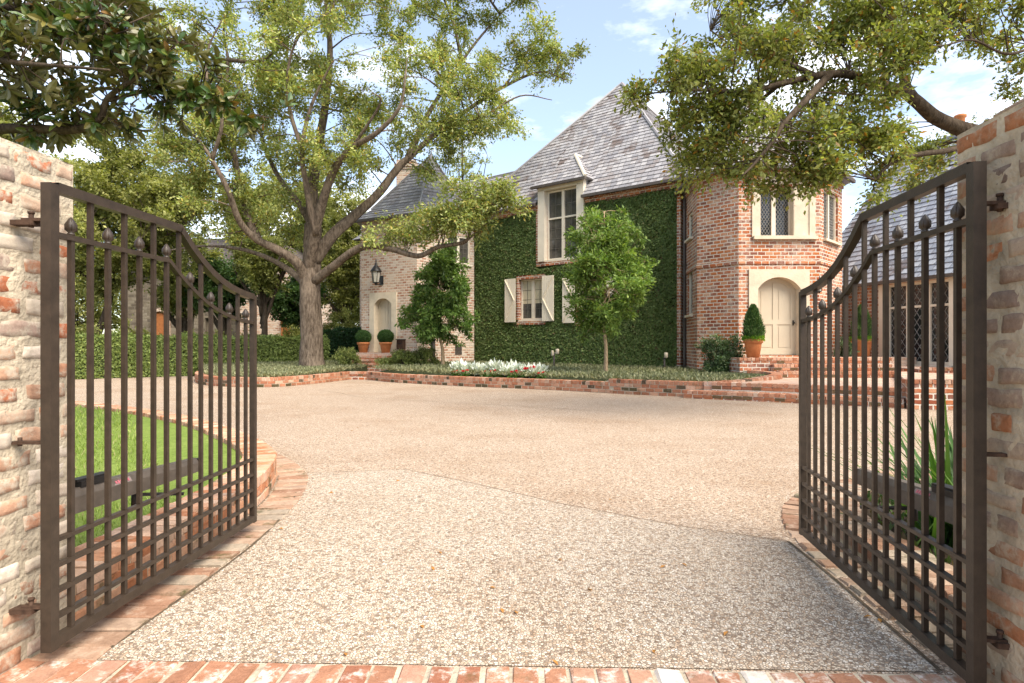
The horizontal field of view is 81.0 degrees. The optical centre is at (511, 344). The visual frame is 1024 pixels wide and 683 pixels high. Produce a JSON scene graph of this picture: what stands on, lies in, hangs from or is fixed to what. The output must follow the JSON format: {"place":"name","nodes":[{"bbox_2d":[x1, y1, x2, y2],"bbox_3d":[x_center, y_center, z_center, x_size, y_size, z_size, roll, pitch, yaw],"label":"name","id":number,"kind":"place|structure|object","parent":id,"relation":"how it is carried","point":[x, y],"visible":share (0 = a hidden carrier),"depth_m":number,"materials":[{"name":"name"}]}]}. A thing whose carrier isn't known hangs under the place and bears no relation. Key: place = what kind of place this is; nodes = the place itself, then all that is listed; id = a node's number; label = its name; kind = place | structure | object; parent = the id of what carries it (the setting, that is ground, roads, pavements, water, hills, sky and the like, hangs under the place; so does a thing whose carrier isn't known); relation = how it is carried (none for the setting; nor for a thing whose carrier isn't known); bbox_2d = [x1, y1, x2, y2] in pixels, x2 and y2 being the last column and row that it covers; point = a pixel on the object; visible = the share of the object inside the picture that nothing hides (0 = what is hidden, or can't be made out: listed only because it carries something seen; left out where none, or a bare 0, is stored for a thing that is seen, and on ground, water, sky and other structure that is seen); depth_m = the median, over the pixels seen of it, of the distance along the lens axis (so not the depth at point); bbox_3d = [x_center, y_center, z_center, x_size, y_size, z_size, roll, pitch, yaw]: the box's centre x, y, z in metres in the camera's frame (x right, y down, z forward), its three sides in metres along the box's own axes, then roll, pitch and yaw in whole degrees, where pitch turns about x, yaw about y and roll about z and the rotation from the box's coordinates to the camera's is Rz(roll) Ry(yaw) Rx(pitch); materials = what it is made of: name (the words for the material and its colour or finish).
{"place":"outdoors","nodes":[
{"label":"outdoors","id":0,"kind":"place"},
{"bbox_2d":[75,405,241,546],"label":"lawn","id":1,"kind":"structure","parent":0,"point":[160,439],"depth_m":6.14,"materials":[{"name":"green plant"}]},
{"bbox_2d":[0,0,298,153],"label":"magnolia tree","id":2,"kind":"object","parent":1,"relation":"on","point":[65,25],"visible":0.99,"depth_m":6.97,"materials":[{"name":"green plant"}]},
{"bbox_2d":[0,0,1023,333],"label":"sky","id":3,"kind":"structure","parent":0,"point":[620,31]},
{"bbox_2d":[75,376,956,674],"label":"driveway","id":4,"kind":"structure","parent":0,"point":[725,466],"depth_m":8.00,"materials":[{"name":"beige gravel"}]},
{"bbox_2d":[0,137,72,674],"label":"gate pillar","id":5,"kind":"structure","parent":4,"relation":"on","point":[25,172],"depth_m":2.44,"materials":[{"name":"brick"}]},
{"bbox_2d":[8,182,256,652],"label":"iron gate","id":6,"kind":"structure","parent":5,"relation":"attached to","point":[53,637],"depth_m":2.83,"materials":[{"name":"metal"}]},
{"bbox_2d":[75,458,197,513],"bbox_3d":[-1.994,0.762,3.224,0.270,0.239,1.342,0,0,4],"label":"gate opener","id":7,"kind":"object","parent":5,"relation":"attached to","point":[80,493],"visible":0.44,"depth_m":3.12,"materials":[{"name":"black plastic"}]},
{"bbox_2d":[75,401,276,620],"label":"lawn curb","id":8,"kind":"structure","parent":4,"relation":"on","point":[266,466],"depth_m":3.85,"materials":[{"name":"brick"}]},
{"bbox_2d":[195,371,349,386],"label":"bed wall","id":9,"kind":"structure","parent":4,"relation":"on","point":[282,381],"depth_m":19.29,"materials":[{"name":"brick"}]},
{"bbox_2d":[197,358,366,376],"bbox_3d":[-8.783,0.891,24.120,6.818,0.507,10.933,0,0,-29],"label":"ground cover","id":10,"kind":"object","parent":4,"relation":"on","point":[275,368],"visible":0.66,"depth_m":21.87,"materials":[{"name":"green plant"}]},
{"bbox_2d":[328,347,361,364],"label":"azalea","id":11,"kind":"object","parent":10,"relation":"on","point":[340,355],"visible":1,"depth_m":24.35,"materials":[{"name":"green plant"}]},
{"bbox_2d":[111,0,595,366],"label":"oak tree","id":12,"kind":"object","parent":10,"relation":"on","point":[309,275],"visible":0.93,"depth_m":23.11,"materials":[{"name":"green plant"}]},
{"bbox_2d":[347,371,371,379],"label":"brick steps","id":13,"kind":"structure","parent":4,"relation":"on","point":[358,375],"depth_m":22.56,"materials":[{"name":"red brick"}]},
{"bbox_2d":[98,470,939,671],"bbox_3d":[-0.165,1.296,4.310,3.970,0.001,3.860,0,0,0],"label":"driveway apron","id":14,"kind":"object","parent":4,"relation":"on","point":[323,575],"visible":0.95,"depth_m":3.10,"materials":[{"name":"beige gravel"}]},
{"bbox_2d":[110,391,942,670],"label":"driveway joints","id":15,"kind":"object","parent":4,"relation":"on","point":[886,623],"visible":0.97,"depth_m":3.22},
{"bbox_2d":[373,359,767,381],"bbox_3d":[1.554,0.862,21.406,15.271,0.418,7.609,0,0,37],"label":"ground cover","id":16,"kind":"object","parent":4,"relation":"on","point":[614,371],"visible":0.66,"depth_m":18.75,"materials":[{"name":"green plant"}]},
{"bbox_2d":[374,356,395,364],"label":"shrub","id":17,"kind":"object","parent":16,"relation":"on","point":[384,360],"visible":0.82,"depth_m":23.86,"materials":[{"name":"green plant"}]},
{"bbox_2d":[389,347,417,364],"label":"azalea","id":18,"kind":"object","parent":16,"relation":"on","point":[404,356],"visible":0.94,"depth_m":23.93,"materials":[{"name":"green plant"}]},
{"bbox_2d":[410,345,439,364],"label":"azalea","id":19,"kind":"object","parent":16,"relation":"on","point":[421,352],"visible":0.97,"depth_m":24.08,"materials":[{"name":"green plant"}]},
{"bbox_2d":[394,238,480,363],"bbox_3d":[-3.108,-1.708,24.079,3.342,5.183,3.279,0,0,-21],"label":"young tree","id":20,"kind":"object","parent":16,"relation":"on","point":[442,267],"visible":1,"depth_m":23.38,"materials":[{"name":"green plant"}]},
{"bbox_2d":[450,358,468,370],"bbox_3d":[-1.711,0.724,20.043,0.894,0.630,0.853,0,0,12],"label":"dusty miller","id":21,"kind":"object","parent":16,"relation":"on","point":[457,363],"visible":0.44,"depth_m":19.92,"materials":[{"name":"white plant"}]},
{"bbox_2d":[456,361,474,374],"bbox_3d":[-1.509,0.768,19.875,0.755,0.532,0.721,0,0,28],"label":"dusty miller","id":22,"kind":"object","parent":16,"relation":"on","point":[464,367],"visible":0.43,"depth_m":19.79,"materials":[{"name":"white plant"}]},
{"bbox_2d":[460,369,470,375],"bbox_3d":[-1.520,0.910,19.320,0.334,0.292,0.338,0,0,24],"label":"red begonia","id":23,"kind":"object","parent":16,"relation":"on","point":[465,374],"visible":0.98,"depth_m":19.26,"materials":[{"name":"green plant"}]},
{"bbox_2d":[470,363,486,375],"bbox_3d":[-1.071,0.777,19.547,0.726,0.512,0.694,0,0,-8],"label":"dusty miller","id":24,"kind":"object","parent":16,"relation":"on","point":[477,366],"visible":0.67,"depth_m":19.43,"materials":[{"name":"white plant"}]},
{"bbox_2d":[486,369,496,376],"bbox_3d":[-0.649,0.906,19.000,0.347,0.304,0.352,0,0,-2],"label":"red begonia","id":25,"kind":"object","parent":16,"relation":"on","point":[490,374],"visible":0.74,"depth_m":18.93,"materials":[{"name":"green plant"}]},
{"bbox_2d":[483,358,505,369],"bbox_3d":[-0.529,0.714,19.586,0.881,0.650,0.922,0,0,16],"label":"dusty miller","id":26,"kind":"object","parent":16,"relation":"on","point":[499,364],"visible":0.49,"depth_m":19.41,"materials":[{"name":"white plant"}]},
{"bbox_2d":[498,363,517,377],"bbox_3d":[-0.119,0.783,18.737,0.677,0.500,0.709,0,0,-36],"label":"dusty miller","id":27,"kind":"object","parent":16,"relation":"on","point":[506,367],"visible":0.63,"depth_m":18.68,"materials":[{"name":"white plant"}]},
{"bbox_2d":[501,360,521,367],"bbox_3d":[-0.029,0.731,19.304,0.870,0.614,0.831,0,0,-7],"label":"dusty miller","id":28,"kind":"object","parent":16,"relation":"on","point":[511,362],"visible":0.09,"depth_m":19.24,"materials":[{"name":"white plant"}]},
{"bbox_2d":[507,370,517,377],"bbox_3d":[0.017,0.902,18.418,0.362,0.316,0.366,0,0,9],"label":"red begonia","id":29,"kind":"object","parent":16,"relation":"on","point":[510,376],"visible":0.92,"depth_m":18.34,"materials":[{"name":"green plant"}]},
{"bbox_2d":[512,360,524,367],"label":"dusty miller","id":30,"kind":"object","parent":16,"relation":"on","point":[514,364],"visible":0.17,"depth_m":19.13,"materials":[{"name":"white plant"}]},
{"bbox_2d":[519,363,530,370],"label":"dusty miller","id":31,"kind":"object","parent":16,"relation":"on","point":[522,367],"visible":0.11,"depth_m":18.65,"materials":[{"name":"white plant"}]},
{"bbox_2d":[521,365,535,377],"bbox_3d":[0.510,0.845,18.413,0.551,0.482,0.558,0,0,27],"label":"red begonia","id":32,"kind":"object","parent":16,"relation":"on","point":[533,366],"visible":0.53,"depth_m":18.25,"materials":[{"name":"green plant"}]},
{"bbox_2d":[525,363,543,377],"bbox_3d":[0.697,0.775,18.295,0.734,0.518,0.701,0,0,33],"label":"dusty miller","id":33,"kind":"object","parent":16,"relation":"on","point":[538,368],"visible":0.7,"depth_m":18.20,"materials":[{"name":"white plant"}]},
{"bbox_2d":[536,371,546,378],"bbox_3d":[0.860,0.912,17.927,0.326,0.285,0.330,0,0,31],"label":"red begonia","id":34,"kind":"object","parent":16,"relation":"on","point":[539,376],"visible":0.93,"depth_m":17.87,"materials":[{"name":"green plant"}]},
{"bbox_2d":[536,362,549,370],"bbox_3d":[0.887,0.775,18.798,0.733,0.517,0.700,0,0,27],"label":"dusty miller","id":35,"kind":"object","parent":16,"relation":"on","point":[545,367],"visible":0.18,"depth_m":18.75,"materials":[{"name":"white plant"}]},
{"bbox_2d":[551,349,558,365],"bbox_3d":[1.594,0.569,22.169,0.290,0.850,0.182,0,0,0],"label":"garden light","id":36,"kind":"object","parent":16,"relation":"on","point":[553,353],"visible":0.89,"depth_m":22.12,"materials":[{"name":"grey metal"}]},
{"bbox_2d":[555,204,659,370],"bbox_3d":[3.095,-1.778,19.016,3.290,5.462,3.516,0,0,27],"label":"young tree","id":37,"kind":"object","parent":16,"relation":"on","point":[612,257],"visible":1,"depth_m":18.43,"materials":[{"name":"green plant"}]},
{"bbox_2d":[664,352,667,366],"bbox_3d":[5.413,0.634,21.167,0.170,0.740,0.187,0,0,0],"label":"garden light","id":38,"kind":"object","parent":16,"relation":"on","point":[665,354],"visible":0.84,"depth_m":21.11,"materials":[{"name":"grey metal"}]},
{"bbox_2d":[691,332,745,371],"bbox_3d":[6.423,0.350,18.452,1.830,1.530,1.334,0,0,0],"label":"shrub","id":39,"kind":"object","parent":16,"relation":"on","point":[722,354],"visible":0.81,"depth_m":18.21,"materials":[{"name":"green plant"}]},
{"bbox_2d":[366,370,782,396],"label":"bed wall","id":40,"kind":"structure","parent":4,"relation":"on","point":[648,387],"depth_m":16.94,"materials":[{"name":"brick"}]},
{"bbox_2d":[727,357,770,371],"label":"brick pier","id":41,"kind":"structure","parent":4,"relation":"on","point":[739,364],"depth_m":17.25,"materials":[{"name":"red brick"}]},
{"bbox_2d":[740,304,765,357],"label":"potted cypress","id":42,"kind":"object","parent":41,"relation":"on","point":[753,332],"visible":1,"depth_m":17.55,"materials":[{"name":"plant"}]},
{"bbox_2d":[683,381,905,407],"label":"brick steps","id":43,"kind":"structure","parent":4,"relation":"on","point":[768,392],"depth_m":13.84,"materials":[{"name":"red brick"}]},
{"bbox_2d":[704,378,903,390],"bbox_3d":[7.894,1.115,16.021,4.244,0.410,5.445,0,0,30],"label":"garden landing","id":44,"kind":"object","parent":4,"relation":"on","point":[708,385],"visible":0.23,"depth_m":14.82,"materials":[{"name":"brick"}]},
{"bbox_2d":[766,357,906,377],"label":"brick steps","id":45,"kind":"structure","parent":4,"relation":"on","point":[787,367],"depth_m":16.99,"materials":[{"name":"red brick"}]},
{"bbox_2d":[760,356,915,365],"bbox_3d":[9.500,0.845,19.800,5.800,0.950,4.400,0,0,0],"label":"garden porch","id":46,"kind":"object","parent":4,"relation":"on","point":[903,361],"visible":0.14,"depth_m":18.01,"materials":[{"name":"brick"}]},
{"bbox_2d":[832,335,859,356],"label":"shrub","id":47,"kind":"object","parent":46,"relation":"on","point":[849,349],"visible":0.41,"depth_m":18.49,"materials":[{"name":"green plant"}]},
{"bbox_2d":[848,304,871,356],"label":"potted cypress","id":48,"kind":"object","parent":46,"relation":"on","point":[869,332],"visible":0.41,"depth_m":18.76,"materials":[{"name":"plant"}]},
{"bbox_2d":[818,466,952,623],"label":"planter curb","id":49,"kind":"structure","parent":4,"relation":"on","point":[948,591],"depth_m":3.40,"materials":[{"name":"brick"}]},
{"bbox_2d":[867,479,952,565],"bbox_3d":[5.715,1.265,3.540,6.970,0.110,5.080,0,0,0],"label":"planting bed","id":50,"kind":"object","parent":4,"relation":"on","point":[905,519],"depth_m":4.07,"materials":[{"name":"soil"}]},
{"bbox_2d":[811,398,952,548],"bbox_3d":[2.763,0.750,3.640,1.735,0.927,1.391,0,0,-16],"label":"spiky plant","id":51,"kind":"object","parent":50,"relation":"on","point":[948,481],"visible":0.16,"depth_m":3.63,"materials":[{"name":"green plant"}]},
{"bbox_2d":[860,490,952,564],"bbox_3d":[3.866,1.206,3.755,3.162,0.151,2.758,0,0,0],"label":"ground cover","id":52,"kind":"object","parent":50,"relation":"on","point":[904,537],"visible":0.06,"depth_m":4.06,"materials":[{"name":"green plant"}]},
{"bbox_2d":[901,366,952,409],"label":"terrace","id":53,"kind":"structure","parent":4,"relation":"on","point":[948,387],"depth_m":12.11,"materials":[{"name":"red brick"}]},
{"bbox_2d":[957,98,1023,682],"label":"gate pillar","id":54,"kind":"structure","parent":4,"relation":"on","point":[996,142],"depth_m":2.12,"materials":[{"name":"brick"}]},
{"bbox_2d":[799,161,1009,682],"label":"iron gate","id":55,"kind":"structure","parent":54,"relation":"attached to","point":[972,668],"depth_m":2.56,"materials":[{"name":"metal"}]},
{"bbox_2d":[858,468,952,524],"bbox_3d":[1.962,0.771,2.975,0.292,0.237,1.232,0,0,0],"label":"gate opener","id":56,"kind":"object","parent":54,"relation":"attached to","point":[948,503],"visible":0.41,"depth_m":2.96,"materials":[{"name":"black plastic"}]},
{"bbox_2d":[352,82,966,369],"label":"brick house","id":57,"kind":"structure","parent":0,"point":[768,259],"depth_m":21.60,"materials":[{"name":"red brick"}]},
{"bbox_2d":[370,260,383,284],"bbox_3d":[-6.062,-3.266,26.839,0.525,1.195,0.655,0,0,0],"label":"wall lantern","id":58,"kind":"object","parent":57,"relation":"attached to","point":[375,271],"depth_m":26.69,"materials":[{"name":"black metal"}]},
{"bbox_2d":[378,299,390,351],"bbox_3d":[-5.676,-0.910,27.340,1.060,2.440,0.072,0,0,28],"label":"door","id":59,"kind":"structure","parent":57,"relation":"in","point":[384,308],"depth_m":27.39,"materials":[{"name":"paint"}]},
{"bbox_2d":[395,339,405,348],"bbox_3d":[-4.907,-0.040,26.469,0.380,0.455,0.260,0,0,28],"label":"letter box","id":60,"kind":"object","parent":57,"relation":"attached to","point":[401,343],"visible":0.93,"depth_m":26.40,"materials":[{"name":"metal"}]},
{"bbox_2d":[447,235,472,266],"bbox_3d":[-2.455,-4.325,27.569,1.404,1.364,0.235,0,0,-39],"label":"window","id":61,"kind":"structure","parent":57,"relation":"in","point":[464,250],"depth_m":27.82,"materials":[{"name":"beige paint"}]},
{"bbox_2d":[518,278,541,321],"bbox_3d":[0.899,-1.961,26.245,1.443,1.848,0.255,0,0,38],"label":"window","id":62,"kind":"structure","parent":57,"relation":"in","point":[531,289],"depth_m":26.39,"materials":[{"name":"beige paint"}]},
{"bbox_2d":[545,187,575,261],"bbox_3d":[2.128,-5.055,25.240,1.749,3.027,0.245,0,0,38],"label":"window","id":63,"kind":"structure","parent":57,"relation":"in","point":[561,204],"depth_m":25.42,"materials":[{"name":"clear glass"}]},
{"bbox_2d":[474,188,682,366],"bbox_3d":[2.126,-2.445,25.151,10.471,6.938,0.306,0,0,38],"label":"ivy","id":64,"kind":"object","parent":57,"relation":"attached to","point":[648,336],"visible":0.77,"depth_m":24.85,"materials":[{"name":"green plant"}]},
{"bbox_2d":[684,213,692,242],"bbox_3d":[6.292,-4.166,21.153,0.245,0.996,0.940,0,0,5],"label":"window","id":65,"kind":"structure","parent":57,"relation":"in","point":[690,237],"depth_m":21.45,"materials":[{"name":"beige paint"}]},
{"bbox_2d":[684,272,692,317],"bbox_3d":[6.292,-1.799,21.153,0.245,1.632,0.940,0,0,5],"label":"window","id":66,"kind":"structure","parent":57,"relation":"in","point":[690,274],"depth_m":21.47,"materials":[{"name":"beige paint"}]},
{"bbox_2d":[761,188,789,234],"bbox_3d":[8.347,-4.229,19.198,1.071,1.559,0.094,0,0,0],"label":"window","id":67,"kind":"structure","parent":57,"relation":"in","point":[775,220],"depth_m":19.22,"materials":[{"name":"clear glass"}]},
{"bbox_2d":[758,278,795,354],"bbox_3d":[8.403,-0.927,19.145,1.394,2.475,0.190,0,0,0],"label":"door","id":68,"kind":"structure","parent":57,"relation":"in","point":[776,297],"depth_m":19.18,"materials":[{"name":"paint"}]},
{"bbox_2d":[823,191,841,245],"bbox_3d":[10.423,-4.159,19.662,0.275,1.678,1.540,0,0,45],"label":"window","id":69,"kind":"structure","parent":57,"relation":"in","point":[829,205],"depth_m":19.82,"materials":[{"name":"beige paint"}]},
{"bbox_2d":[889,278,952,366],"bbox_3d":[12.411,-0.639,18.381,0.255,2.612,2.270,0,0,-17],"label":"window","id":70,"kind":"structure","parent":57,"relation":"in","point":[932,283],"depth_m":18.42,"materials":[{"name":"glass"}]},
{"label":"ground","id":71,"kind":"structure","parent":0,"visible":0},
{"bbox_2d":[0,99,77,162],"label":"background tree","id":72,"kind":"object","parent":71,"relation":"on","point":[8,118],"visible":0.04,"depth_m":36.15,"materials":[{"name":"green plant"}]},
{"bbox_2d":[75,319,103,334],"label":"loose shrub","id":73,"kind":"object","parent":71,"relation":"on","point":[79,330],"visible":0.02,"depth_m":27.10,"materials":[{"name":"green plant"}]},
{"bbox_2d":[75,270,120,330],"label":"background tree","id":74,"kind":"object","parent":71,"relation":"on","point":[80,310],"visible":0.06,"depth_m":47.41,"materials":[{"name":"green plant"}]},
{"bbox_2d":[113,273,120,329],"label":"background tree","id":75,"kind":"object","parent":71,"relation":"on","point":[119,310],"visible":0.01,"depth_m":54.96,"materials":[{"name":"green plant"}]},
{"bbox_2d":[51,109,227,334],"bbox_3d":[-21.396,-5.753,32.917,10.739,14.122,8.624,0,0,0],"label":"background tree","id":76,"kind":"object","parent":71,"relation":"on","point":[113,169],"visible":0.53,"depth_m":31.55,"materials":[{"name":"green plant"}]},
{"bbox_2d":[119,314,162,335],"bbox_3d":[-18.958,-0.005,30.065,2.944,3.446,3.051,0,0,0],"label":"loose shrub","id":77,"kind":"object","parent":71,"relation":"on","point":[144,331],"visible":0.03,"depth_m":30.13,"materials":[{"name":"green plant"}]},
{"bbox_2d":[30,452,307,662],"bbox_3d":[-6.226,1.313,8.678,15.181,0.072,2.957,0,0,44],"label":"curb band","id":78,"kind":"object","parent":71,"relation":"on","point":[96,641],"visible":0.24,"depth_m":3.25,"materials":[{"name":"brick"}]},
{"bbox_2d":[148,272,208,333],"bbox_3d":[-20.361,-1.866,37.123,3.882,6.392,3.514,0,0,0],"label":"background tree","id":79,"kind":"object","parent":71,"relation":"on","point":[172,315],"visible":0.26,"depth_m":36.69,"materials":[{"name":"green plant"}]},
{"bbox_2d":[75,329,330,378],"bbox_3d":[-14.316,0.383,25.113,13.678,2.061,1.543,0,0,-41],"label":"hedge","id":80,"kind":"object","parent":71,"relation":"on","point":[273,348],"visible":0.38,"depth_m":24.82,"materials":[{"name":"green plant"}]},
{"bbox_2d":[195,329,234,336],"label":"loose shrub","id":81,"kind":"object","parent":71,"relation":"on","point":[217,332],"depth_m":33.10,"materials":[{"name":"green plant"}]},
{"bbox_2d":[171,248,269,336],"bbox_3d":[-16.989,-2.215,36.537,6.321,7.083,4.654,0,0,0],"label":"background tree","id":82,"kind":"object","parent":71,"relation":"on","point":[223,268],"visible":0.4,"depth_m":35.29,"materials":[{"name":"green plant"}]},
{"bbox_2d":[128,238,332,339],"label":"neighbour house","id":83,"kind":"structure","parent":71,"relation":"on","point":[274,328],"depth_m":47.00,"materials":[{"name":"stone"}]},
{"bbox_2d":[157,309,169,335],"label":"arched doorway","id":84,"kind":"structure","parent":83,"relation":"in","point":[160,316],"depth_m":46.97,"materials":[{"name":"orange wood"}]},
{"bbox_2d":[281,318,289,335],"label":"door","id":85,"kind":"structure","parent":83,"relation":"in","point":[286,318],"depth_m":43.84,"materials":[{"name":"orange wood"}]},
{"bbox_2d":[226,223,296,336],"bbox_3d":[-13.642,-2.736,32.834,4.175,8.130,3.692,0,0,0],"label":"background tree","id":86,"kind":"object","parent":71,"relation":"on","point":[263,278],"visible":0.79,"depth_m":32.40,"materials":[{"name":"green plant"}]},
{"bbox_2d":[279,324,299,337],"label":"loose shrub","id":87,"kind":"object","parent":71,"relation":"on","point":[290,333],"visible":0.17,"depth_m":37.12,"materials":[{"name":"green plant"}]},
{"bbox_2d":[212,156,370,252],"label":"background tree","id":88,"kind":"object","parent":71,"relation":"on","point":[270,173],"visible":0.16,"depth_m":50.47,"materials":[{"name":"green plant"}]},
{"bbox_2d":[266,264,332,333],"bbox_3d":[-13.559,-2.075,38.032,5.541,6.804,3.644,0,0,0],"label":"background tree","id":89,"kind":"object","parent":71,"relation":"on","point":[290,311],"visible":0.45,"depth_m":37.17,"materials":[{"name":"green plant"}]},
{"bbox_2d":[322,310,342,329],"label":"loose shrub","id":90,"kind":"object","parent":71,"relation":"on","point":[328,325],"visible":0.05,"depth_m":37.39,"materials":[{"name":"green plant"}]},
{"bbox_2d":[323,325,360,358],"bbox_3d":[-8.982,0.159,32.305,3.426,2.453,1.299,0,0,-7],"label":"hedge","id":91,"kind":"object","parent":71,"relation":"on","point":[344,337],"visible":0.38,"depth_m":31.93,"materials":[{"name":"green plant"}]},
{"bbox_2d":[321,195,366,327],"bbox_3d":[-10.282,-4.018,37.214,4.578,10.693,3.505,0,0,0],"label":"background tree","id":92,"kind":"object","parent":71,"relation":"on","point":[343,284],"visible":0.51,"depth_m":36.43,"materials":[{"name":"green plant"}]},
{"bbox_2d":[330,304,359,331],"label":"loose shrub","id":93,"kind":"object","parent":71,"relation":"on","point":[346,313],"visible":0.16,"depth_m":35.56,"materials":[{"name":"green plant"}]},
{"bbox_2d":[351,356,391,371],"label":"brick steps","id":94,"kind":"structure","parent":71,"relation":"on","point":[369,361],"depth_m":25.32,"materials":[{"name":"red brick"}]},
{"bbox_2d":[356,352,392,355],"bbox_3d":[-5.928,0.828,26.414,3.045,0.985,1.232,0,0,30],"label":"turret porch","id":95,"kind":"object","parent":71,"relation":"on","point":[373,354],"visible":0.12,"depth_m":26.06,"materials":[{"name":"brick"}]},
{"bbox_2d":[355,330,371,352],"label":"potted boxwood","id":96,"kind":"object","parent":95,"relation":"on","point":[363,338],"visible":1,"depth_m":26.77,"materials":[{"name":"plant"}]},
{"bbox_2d":[377,329,393,352],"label":"potted boxwood","id":97,"kind":"object","parent":95,"relation":"on","point":[385,337],"visible":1,"depth_m":26.03,"materials":[{"name":"plant"}]},
{"bbox_2d":[435,133,492,182],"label":"background tree","id":98,"kind":"object","parent":71,"relation":"on","point":[464,170],"visible":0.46,"depth_m":45.99,"materials":[{"name":"green plant"}]},
{"bbox_2d":[0,658,965,682],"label":"gate threshold","id":99,"kind":"object","parent":71,"relation":"on","point":[28,670],"visible":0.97,"depth_m":2.35,"materials":[{"name":"brick"}]},
{"bbox_2d":[613,0,1023,221],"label":"oak tree","id":100,"kind":"object","parent":71,"relation":"on","point":[880,28],"visible":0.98,"depth_m":9.65,"materials":[{"name":"green plant"}]},
{"bbox_2d":[781,483,952,649],"bbox_3d":[4.712,1.314,5.291,7.929,0.074,2.295,0,0,-30],"label":"planter band","id":101,"kind":"object","parent":71,"relation":"on","point":[790,515],"visible":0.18,"depth_m":3.55,"materials":[{"name":"brick"}]},
{"bbox_2d":[969,111,999,122],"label":"background tree","id":102,"kind":"object","parent":71,"relation":"on","point":[973,117],"visible":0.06,"depth_m":43.69,"materials":[{"name":"green plant"}]}
]}

